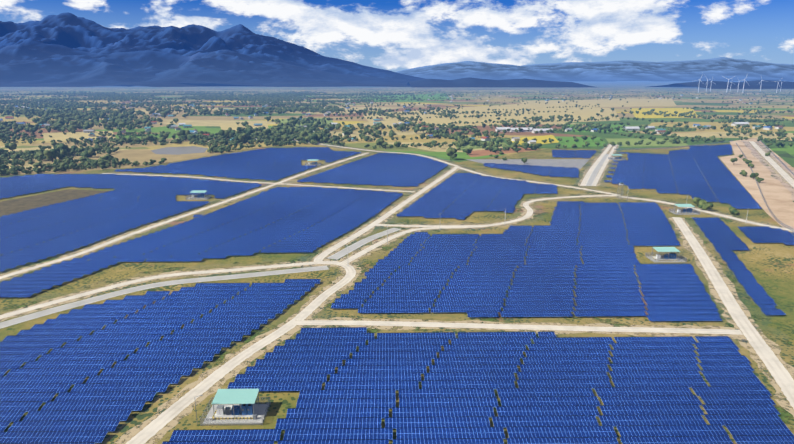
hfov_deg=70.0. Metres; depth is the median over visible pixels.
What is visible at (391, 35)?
sky
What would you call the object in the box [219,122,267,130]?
field plot
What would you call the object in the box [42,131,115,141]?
field plot
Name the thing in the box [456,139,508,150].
field plot
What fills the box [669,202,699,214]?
inverter station
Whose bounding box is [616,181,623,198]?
watch tower
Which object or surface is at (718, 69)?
mountain range
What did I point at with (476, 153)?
field plot
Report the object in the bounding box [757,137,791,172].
sand fence
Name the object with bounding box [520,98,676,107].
field plot
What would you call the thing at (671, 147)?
fence
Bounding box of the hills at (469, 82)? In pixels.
[407,77,593,86]
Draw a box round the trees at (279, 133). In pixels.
[0,106,793,214]
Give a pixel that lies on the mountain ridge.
(71, 67)
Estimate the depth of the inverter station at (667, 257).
291.37 m
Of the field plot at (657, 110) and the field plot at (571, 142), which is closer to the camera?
the field plot at (571, 142)
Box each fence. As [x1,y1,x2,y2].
[614,140,731,149]
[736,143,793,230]
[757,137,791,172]
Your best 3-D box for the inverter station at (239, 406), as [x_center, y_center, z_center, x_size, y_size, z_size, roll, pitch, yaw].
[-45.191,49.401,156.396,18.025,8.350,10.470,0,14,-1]
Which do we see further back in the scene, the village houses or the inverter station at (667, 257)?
the village houses
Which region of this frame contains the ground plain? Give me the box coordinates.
[0,81,793,175]
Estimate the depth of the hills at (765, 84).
6137.11 m
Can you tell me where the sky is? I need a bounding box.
[0,0,793,71]
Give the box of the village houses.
[0,89,782,143]
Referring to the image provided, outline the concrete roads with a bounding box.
[0,140,793,443]
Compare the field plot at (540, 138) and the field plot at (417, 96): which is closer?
the field plot at (540, 138)
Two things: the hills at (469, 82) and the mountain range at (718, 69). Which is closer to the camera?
the hills at (469, 82)
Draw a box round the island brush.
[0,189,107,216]
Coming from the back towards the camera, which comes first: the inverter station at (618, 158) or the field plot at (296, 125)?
the field plot at (296, 125)
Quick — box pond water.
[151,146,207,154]
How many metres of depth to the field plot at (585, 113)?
1468.23 m
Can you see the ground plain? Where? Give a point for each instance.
(140, 153)
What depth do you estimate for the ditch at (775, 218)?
408.22 m
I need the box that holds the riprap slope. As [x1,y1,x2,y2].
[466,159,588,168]
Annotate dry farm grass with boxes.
[0,143,793,443]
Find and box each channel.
[0,266,328,328]
[328,228,400,259]
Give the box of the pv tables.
[0,144,793,443]
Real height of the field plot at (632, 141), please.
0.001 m
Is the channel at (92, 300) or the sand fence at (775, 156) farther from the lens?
the sand fence at (775, 156)
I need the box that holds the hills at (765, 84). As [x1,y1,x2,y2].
[649,80,793,88]
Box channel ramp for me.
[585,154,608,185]
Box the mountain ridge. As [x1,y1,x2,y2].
[0,38,410,86]
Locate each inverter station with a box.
[184,190,210,199]
[194,389,270,425]
[303,159,320,165]
[608,154,625,159]
[645,246,686,262]
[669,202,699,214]
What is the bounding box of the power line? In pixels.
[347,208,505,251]
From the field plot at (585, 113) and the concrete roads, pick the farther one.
the field plot at (585, 113)
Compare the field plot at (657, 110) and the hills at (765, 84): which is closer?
the field plot at (657, 110)
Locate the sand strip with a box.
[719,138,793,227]
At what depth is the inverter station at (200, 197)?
441.77 m
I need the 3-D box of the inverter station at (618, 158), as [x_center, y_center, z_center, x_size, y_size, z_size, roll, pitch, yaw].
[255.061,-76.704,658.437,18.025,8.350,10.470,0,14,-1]
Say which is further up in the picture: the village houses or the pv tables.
the village houses
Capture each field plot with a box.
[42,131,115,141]
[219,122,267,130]
[279,118,333,127]
[361,93,450,101]
[363,104,619,126]
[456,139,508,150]
[468,147,534,156]
[510,135,558,144]
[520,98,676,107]
[554,136,606,146]
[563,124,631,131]
[605,138,686,146]
[631,108,696,117]
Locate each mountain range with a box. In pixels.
[0,12,424,86]
[396,57,793,80]

